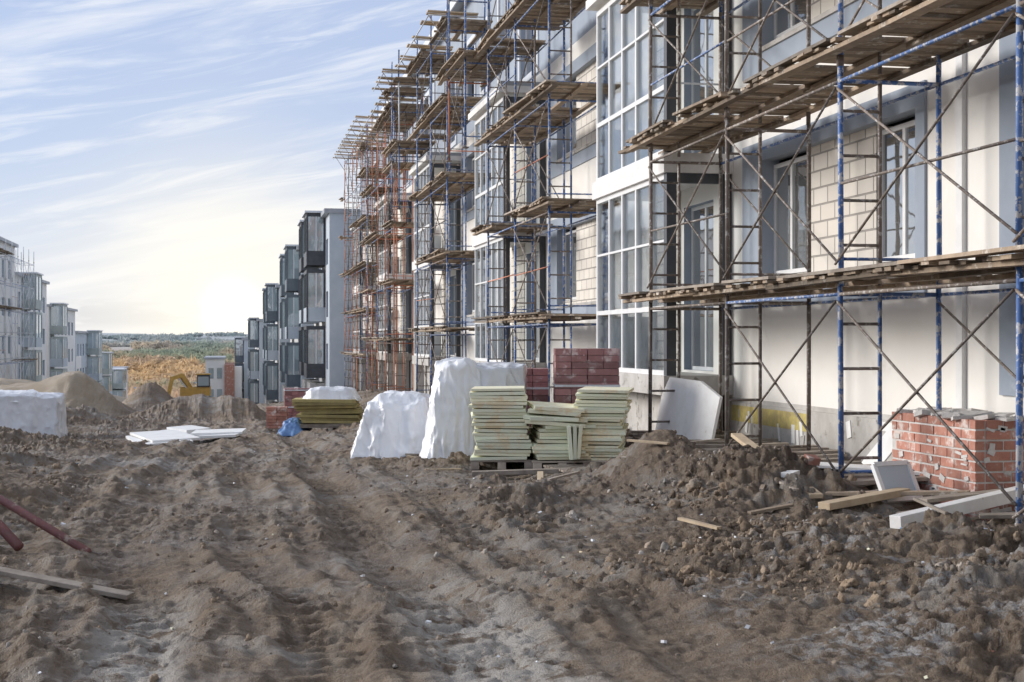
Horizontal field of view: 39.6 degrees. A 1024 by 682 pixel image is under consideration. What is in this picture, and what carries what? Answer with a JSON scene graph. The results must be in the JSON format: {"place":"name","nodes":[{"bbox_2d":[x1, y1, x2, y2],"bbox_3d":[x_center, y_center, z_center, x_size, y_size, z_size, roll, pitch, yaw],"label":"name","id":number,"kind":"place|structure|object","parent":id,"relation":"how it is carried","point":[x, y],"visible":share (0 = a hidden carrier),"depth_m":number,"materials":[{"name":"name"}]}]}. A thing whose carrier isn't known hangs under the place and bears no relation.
{"place":"outdoors","nodes":[
{"label":"outdoors","id":0,"kind":"place"},
{"bbox_2d":[0,0,450,334],"label":"sky","id":1,"kind":"structure","parent":0,"point":[160,159],"materials":[{"name":"blue"}]},
{"bbox_2d":[0,333,1023,681],"bbox_3d":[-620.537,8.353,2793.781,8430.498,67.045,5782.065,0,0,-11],"label":"ground","id":2,"kind":"structure","parent":0,"point":[594,631],"depth_m":9.39,"materials":[{"name":"brown soil"}]},
{"bbox_2d":[0,236,18,378],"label":"apartment building","id":3,"kind":"structure","parent":2,"relation":"on","point":[12,245],"depth_m":116.25,"materials":[{"name":"grey glass"}]},
{"bbox_2d":[0,519,23,550],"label":"steel pipe","id":4,"kind":"object","parent":2,"relation":"on","point":[10,537],"visible":1,"depth_m":10.38,"materials":[{"name":"red metal"}]},
{"bbox_2d":[0,239,37,379],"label":"scaffolding","id":5,"kind":"object","parent":2,"relation":"on","point":[4,306],"visible":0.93,"depth_m":111.25,"materials":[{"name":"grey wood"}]},
{"bbox_2d":[15,272,49,381],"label":"apartment building","id":6,"kind":"structure","parent":2,"relation":"on","point":[39,337],"depth_m":124.27,"materials":[{"name":"grey glass"}]},
{"bbox_2d":[0,392,67,437],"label":"film wrapped pallet","id":7,"kind":"object","parent":2,"relation":"on","point":[42,413],"visible":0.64,"depth_m":28.39,"materials":[{"name":"white plastic"}]},
{"bbox_2d":[0,389,39,401],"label":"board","id":8,"kind":"object","parent":7,"relation":"on","point":[16,392],"visible":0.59,"depth_m":28.49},
{"bbox_2d":[0,495,90,552],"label":"steel pipe","id":9,"kind":"object","parent":2,"relation":"on","point":[42,524],"visible":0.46,"depth_m":10.47,"materials":[{"name":"red metal"}]},
{"bbox_2d":[47,303,77,377],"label":"apartment building","id":10,"kind":"structure","parent":2,"relation":"on","point":[60,338],"depth_m":145.81,"materials":[{"name":"grey glass"}]},
{"bbox_2d":[0,566,133,599],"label":"weathered board","id":11,"kind":"object","parent":2,"relation":"on","point":[60,582],"visible":1,"depth_m":8.87,"materials":[{"name":"brown wood"}]},
{"bbox_2d":[75,330,102,385],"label":"apartment building","id":12,"kind":"structure","parent":2,"relation":"on","point":[88,348],"depth_m":185.85,"materials":[{"name":"grey glass"}]},
{"bbox_2d":[95,352,113,393],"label":"apartment building","id":13,"kind":"structure","parent":2,"relation":"on","point":[107,367],"depth_m":202.68,"materials":[{"name":"grey glass"}]},
{"bbox_2d":[112,366,128,397],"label":"apartment building","id":14,"kind":"structure","parent":2,"relation":"on","point":[119,374],"depth_m":233.03,"materials":[{"name":"grey glass"}]},
{"bbox_2d":[126,429,199,444],"bbox_3d":[-6.570,1.826,26.779,1.170,0.208,1.657,0,0,-23],"label":"foam board","id":15,"kind":"object","parent":2,"relation":"on","point":[157,437],"visible":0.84,"depth_m":26.61,"materials":[{"name":"white plastic"}]},
{"bbox_2d":[102,331,247,397],"bbox_3d":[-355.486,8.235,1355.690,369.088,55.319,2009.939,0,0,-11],"label":"distant trees","id":16,"kind":"object","parent":2,"relation":"on","point":[186,354],"visible":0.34,"depth_m":1199.78,"materials":[{"name":"orange plant"}]},
{"bbox_2d":[167,373,210,396],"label":"excavator","id":17,"kind":"object","parent":2,"relation":"on","point":[203,386],"visible":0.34,"depth_m":117.69,"materials":[{"name":"yellow metal"}]},
{"bbox_2d":[167,425,210,433],"bbox_3d":[-6.926,1.900,30.286,0.851,0.163,0.843,0,0,-40],"label":"foam board","id":18,"kind":"object","parent":2,"relation":"on","point":[188,429],"visible":0.52,"depth_m":30.21,"materials":[{"name":"white plastic"}]},
{"bbox_2d":[190,428,246,438],"bbox_3d":[-5.758,1.805,27.677,1.153,0.174,0.861,0,0,6],"label":"foam board","id":19,"kind":"object","parent":2,"relation":"on","point":[215,433],"visible":0.82,"depth_m":27.41,"materials":[{"name":"white plastic"}]},
{"bbox_2d":[204,356,241,397],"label":"apartment building","id":20,"kind":"structure","parent":2,"relation":"on","point":[225,378],"depth_m":174.29,"materials":[{"name":"white brick"}]},
{"bbox_2d":[234,337,254,398],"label":"apartment building","id":21,"kind":"structure","parent":2,"relation":"on","point":[241,351],"depth_m":181.62,"materials":[{"name":"grey glass"}]},
{"bbox_2d":[247,317,269,403],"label":"apartment building","id":22,"kind":"structure","parent":2,"relation":"on","point":[256,395],"depth_m":151.51,"materials":[{"name":"grey glass"}]},
{"bbox_2d":[262,283,289,403],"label":"apartment building","id":23,"kind":"structure","parent":2,"relation":"on","point":[272,383],"depth_m":120.86,"materials":[{"name":"grey glass"}]},
{"bbox_2d":[266,406,287,431],"bbox_3d":[-5.779,1.949,35.043,0.505,0.657,0.486,0,0,-5],"label":"brick pallet","id":24,"kind":"object","parent":2,"relation":"on","point":[277,416],"visible":0.81,"depth_m":34.81,"materials":[{"name":"red brick"}]},
{"bbox_2d":[277,417,310,436],"bbox_3d":[-4.704,1.842,30.845,0.760,0.372,1.356,0,0,5],"label":"blue tarpaulin","id":25,"kind":"object","parent":2,"relation":"on","point":[291,427],"visible":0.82,"depth_m":30.48,"materials":[{"name":"blue plastic"}]},
{"bbox_2d":[278,244,313,401],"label":"apartment building","id":26,"kind":"structure","parent":2,"relation":"on","point":[290,325],"depth_m":99.17,"materials":[{"name":"grey glass"}]},
{"bbox_2d":[284,388,309,418],"bbox_3d":[-5.702,1.730,38.015,0.776,0.942,0.496,0,0,-11],"label":"brick pallet","id":27,"kind":"object","parent":2,"relation":"on","point":[290,394],"visible":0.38,"depth_m":37.75,"materials":[{"name":"red brick"}]},
{"bbox_2d":[292,398,363,430],"bbox_3d":[-3.941,1.611,31.019,1.607,0.728,1.156,0,0,-3],"label":"mineral wool stack","id":28,"kind":"object","parent":2,"relation":"on","point":[330,414],"visible":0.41,"depth_m":30.52,"materials":[{"name":"yellow"}]},
{"bbox_2d":[302,386,361,400],"bbox_3d":[-3.938,1.135,31.120,1.295,0.310,1.050,0,0,-2],"label":"film wrapped pallet","id":29,"kind":"object","parent":28,"relation":"on","point":[329,392],"visible":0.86,"depth_m":30.73,"materials":[{"name":"white plastic"}]},
{"bbox_2d":[297,208,359,387],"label":"apartment building","id":30,"kind":"structure","parent":2,"relation":"on","point":[321,292],"depth_m":84.22,"materials":[{"name":"grey glass"}]},
{"bbox_2d":[333,115,393,390],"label":"scaffolding","id":31,"kind":"object","parent":2,"relation":"on","point":[361,265],"visible":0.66,"depth_m":66.81,"materials":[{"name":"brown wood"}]},
{"bbox_2d":[351,86,428,391],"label":"scaffolding","id":32,"kind":"object","parent":2,"relation":"on","point":[408,115],"visible":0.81,"depth_m":53.35,"materials":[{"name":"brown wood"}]},
{"bbox_2d":[350,390,430,458],"bbox_3d":[-1.622,1.213,20.366,1.404,1.014,1.527,0,0,3],"label":"film wrapped pallet","id":33,"kind":"object","parent":2,"relation":"on","point":[392,423],"visible":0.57,"depth_m":19.81,"materials":[{"name":"white plastic"}]},
{"bbox_2d":[372,50,436,214],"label":"scaffolding","id":34,"kind":"object","parent":2,"relation":"on","point":[394,146],"visible":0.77,"depth_m":45.96,"materials":[{"name":"brown wood"}]},
{"bbox_2d":[395,0,492,394],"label":"scaffolding","id":35,"kind":"object","parent":2,"relation":"on","point":[447,187],"visible":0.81,"depth_m":40.39,"materials":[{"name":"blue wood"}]},
{"bbox_2d":[419,356,481,458],"bbox_3d":[-0.796,0.904,19.165,0.911,1.392,1.405,0,0,-11],"label":"film wrapped pallet","id":36,"kind":"object","parent":2,"relation":"on","point":[449,428],"visible":0.67,"depth_m":18.64,"materials":[{"name":"white plastic"}]},
{"bbox_2d":[435,0,517,161],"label":"scaffolding","id":37,"kind":"object","parent":2,"relation":"on","point":[462,65],"visible":0.83,"depth_m":33.66,"materials":[{"name":"brown wood"}]},
{"bbox_2d":[469,386,532,470],"bbox_3d":[-0.133,1.059,17.561,0.778,0.991,1.230,0,0,0],"label":"insulation board stack","id":38,"kind":"object","parent":2,"relation":"on","point":[501,435],"visible":0.87,"depth_m":16.98,"materials":[{"name":"green plastic"}]},
{"bbox_2d":[476,362,527,411],"bbox_3d":[-0.224,0.942,19.318,0.871,1.316,1.249,0,0,-3],"label":"film wrapped pallet","id":39,"kind":"object","parent":2,"relation":"on","point":[503,374],"visible":0.2,"depth_m":18.79,"materials":[{"name":"white plastic"}]},
{"bbox_2d":[0,427,1023,681],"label":"dirt clods","id":40,"kind":"object","parent":2,"relation":"on","point":[744,527],"visible":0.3,"depth_m":9.86,"materials":[{"name":"soil"}]},
{"bbox_2d":[38,427,994,678],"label":"construction litter","id":41,"kind":"object","parent":2,"relation":"on","point":[592,540],"visible":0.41,"depth_m":9.27,"materials":[{"name":"plastic"}]},
{"bbox_2d":[472,467,581,475],"bbox_3d":[0.656,1.485,16.335,2.237,0.120,0.140,0,0,-1],"label":"timber plank","id":42,"kind":"object","parent":2,"relation":"on","point":[522,471],"visible":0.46,"depth_m":16.26,"materials":[{"name":"brown wood"}]},
{"bbox_2d":[470,0,604,401],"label":"scaffolding","id":43,"kind":"object","parent":2,"relation":"on","point":[517,125],"visible":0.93,"depth_m":28.38,"materials":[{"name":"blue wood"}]},
{"bbox_2d":[526,368,548,437],"bbox_3d":[0.178,0.972,20.215,0.676,1.166,0.736,0,0,0],"label":"brick pallet","id":44,"kind":"object","parent":2,"relation":"on","point":[537,387],"visible":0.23,"depth_m":19.86,"materials":[{"name":"red brick"}]},
{"bbox_2d":[528,424,595,468],"bbox_3d":[0.563,1.276,17.438,0.756,0.559,1.206,0,0,-6],"label":"insulation board stack","id":45,"kind":"object","parent":2,"relation":"on","point":[550,443],"visible":0.54,"depth_m":16.90,"materials":[{"name":"green plastic"}]},
{"bbox_2d":[523,401,587,459],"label":"loose insulation boards","id":46,"kind":"object","parent":45,"relation":"on","point":[550,413],"visible":0.89,"depth_m":16.83,"materials":[{"name":"green plastic"}]},
{"bbox_2d":[543,464,587,473],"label":"wooden pallet","id":47,"kind":"object","parent":2,"relation":"on","point":[564,466],"visible":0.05,"depth_m":16.62,"materials":[{"name":"brown wood"}]},
{"bbox_2d":[552,348,619,403],"bbox_3d":[1.009,0.799,19.513,0.876,1.392,0.976,0,0,0],"label":"brick pallet","id":48,"kind":"object","parent":2,"relation":"on","point":[595,367],"visible":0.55,"depth_m":19.03,"materials":[{"name":"red brick"}]},
{"bbox_2d":[566,386,633,463],"bbox_3d":[1.089,1.067,17.495,0.773,0.977,1.271,0,0,7],"label":"insulation board stack","id":49,"kind":"object","parent":2,"relation":"on","point":[607,409],"visible":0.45,"depth_m":16.93,"materials":[{"name":"green plastic"}]},
{"bbox_2d":[344,431,981,535],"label":"timber offcuts","id":50,"kind":"object","parent":2,"relation":"on","point":[814,460],"visible":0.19,"depth_m":12.78,"materials":[{"name":"brown wood"}]},
{"bbox_2d":[818,462,920,474],"bbox_3d":[3.404,1.230,13.767,1.281,0.070,0.350,0,0,28],"label":"white board","id":51,"kind":"object","parent":50,"relation":"on","point":[849,467],"visible":0.28,"depth_m":13.75,"materials":[{"name":"plastic"}]},
{"bbox_2d":[862,407,908,463],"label":"wall","id":52,"kind":"structure","parent":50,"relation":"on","point":[886,445],"depth_m":14.46,"materials":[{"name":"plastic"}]},
{"bbox_2d":[354,0,1023,460],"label":"walls","id":53,"kind":"structure","parent":2,"relation":"on","point":[980,110],"depth_m":17.42,"materials":[{"name":"paint"}]},
{"bbox_2d":[350,219,377,390],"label":"balcony bay","id":54,"kind":"object","parent":53,"relation":"attached to","point":[359,366],"visible":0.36,"depth_m":69.03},
{"bbox_2d":[354,230,358,329],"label":"balcony glazing","id":55,"kind":"structure","parent":54,"relation":"attached to","point":[358,294],"depth_m":71.21,"materials":[{"name":"clear glass"}]},
{"bbox_2d":[374,192,411,390],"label":"balcony bay","id":56,"kind":"object","parent":53,"relation":"attached to","point":[400,354],"visible":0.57,"depth_m":56.40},
{"bbox_2d":[382,207,384,327],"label":"balcony glazing","id":57,"kind":"structure","parent":56,"relation":"attached to","point":[384,285],"depth_m":57.67,"materials":[{"name":"clear glass"}]},
{"bbox_2d":[409,152,461,393],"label":"balcony bay","id":58,"kind":"object","parent":53,"relation":"attached to","point":[456,158],"visible":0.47,"depth_m":45.46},
{"bbox_2d":[415,168,428,325],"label":"balcony glazing","id":59,"kind":"structure","parent":58,"relation":"attached to","point":[421,271],"depth_m":46.91,"materials":[{"name":"glass"}]},
{"bbox_2d":[468,81,546,367],"bbox_3d":[-0.159,-1.630,34.138,1.119,8.460,4.250,0,0,-11],"label":"balcony bay","id":60,"kind":"object","parent":53,"relation":"attached to","point":[478,113],"visible":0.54,"depth_m":33.67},
{"bbox_2d":[477,103,502,316],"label":"balcony glazing","id":61,"kind":"structure","parent":60,"relation":"attached to","point":[494,244],"depth_m":34.03,"materials":[{"name":"clear glass"}]},
{"bbox_2d":[586,0,732,430],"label":"balcony bay","id":62,"kind":"object","parent":53,"relation":"attached to","point":[624,331],"visible":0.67,"depth_m":21.63,"materials":[{"name":"glass"}]},
{"bbox_2d":[600,0,663,310],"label":"balcony glazing","id":63,"kind":"structure","parent":62,"relation":"attached to","point":[643,192],"depth_m":22.13,"materials":[{"name":"clear glass"}]},
{"bbox_2d":[655,377,722,439],"bbox_3d":[2.336,0.960,19.000,0.191,0.920,1.759,0,0,-19],"label":"drywall panel","id":64,"kind":"object","parent":2,"relation":"on","point":[689,409],"visible":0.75,"depth_m":18.89,"materials":[{"name":"white plastic"}]},
{"bbox_2d":[731,433,822,498],"bbox_3d":[2.552,1.190,13.956,0.120,0.379,3.025,0,0,-4],"label":"timber plank","id":65,"kind":"object","parent":2,"relation":"on","point":[742,439],"visible":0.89,"depth_m":14.90,"materials":[{"name":"beige wood"}]},
{"bbox_2d":[627,430,929,496],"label":"timber walkway","id":66,"kind":"structure","parent":2,"relation":"on","point":[862,478],"depth_m":16.47,"materials":[{"name":"brown wood"}]},
{"bbox_2d":[618,0,1023,529],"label":"scaffolding","id":67,"kind":"object","parent":2,"relation":"on","point":[943,30],"visible":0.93,"depth_m":13.77,"materials":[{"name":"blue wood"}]},
{"bbox_2d":[818,487,909,509],"bbox_3d":[3.027,1.350,12.190,1.054,0.120,0.130,0,0,-36],"label":"timber plank","id":68,"kind":"object","parent":2,"relation":"on","point":[855,500],"visible":0.95,"depth_m":12.09,"materials":[{"name":"brown wood"}]},
{"bbox_2d":[870,460,922,502],"bbox_3d":[3.421,1.250,12.649,0.440,0.354,0.214,0,0,-28],"label":"window sash","id":69,"kind":"object","parent":2,"relation":"on","point":[891,474],"depth_m":12.65,"materials":[{"name":"white plastic"}]},
{"bbox_2d":[825,490,969,495],"bbox_3d":[3.361,1.330,12.434,1.222,0.095,0.100,0,0,24],"label":"timber plank","id":70,"kind":"object","parent":2,"relation":"on","point":[908,493],"visible":0.67,"depth_m":12.33,"materials":[{"name":"brown wood"}]},
{"bbox_2d":[889,484,1023,528],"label":"white beam","id":71,"kind":"structure","parent":2,"relation":"on","point":[975,503],"depth_m":11.23,"materials":[{"name":"white concrete"}]},
{"bbox_2d":[892,406,1023,521],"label":"masonry","id":72,"kind":"object","parent":2,"relation":"on","point":[925,442],"visible":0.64,"depth_m":12.68,"materials":[{"name":"red brick"}]},
{"bbox_2d":[918,488,1004,502],"bbox_3d":[3.943,1.300,12.064,1.251,0.070,0.140,0,0,-27],"label":"timber plank","id":73,"kind":"object","parent":2,"relation":"on","point":[940,498],"visible":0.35,"depth_m":11.88,"materials":[{"name":"brown wood"}]},
{"bbox_2d":[978,512,1023,518],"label":"timber plank","id":74,"kind":"object","parent":2,"relation":"on","point":[1007,515],"visible":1,"depth_m":10.96,"materials":[{"name":"wood"}]}
]}

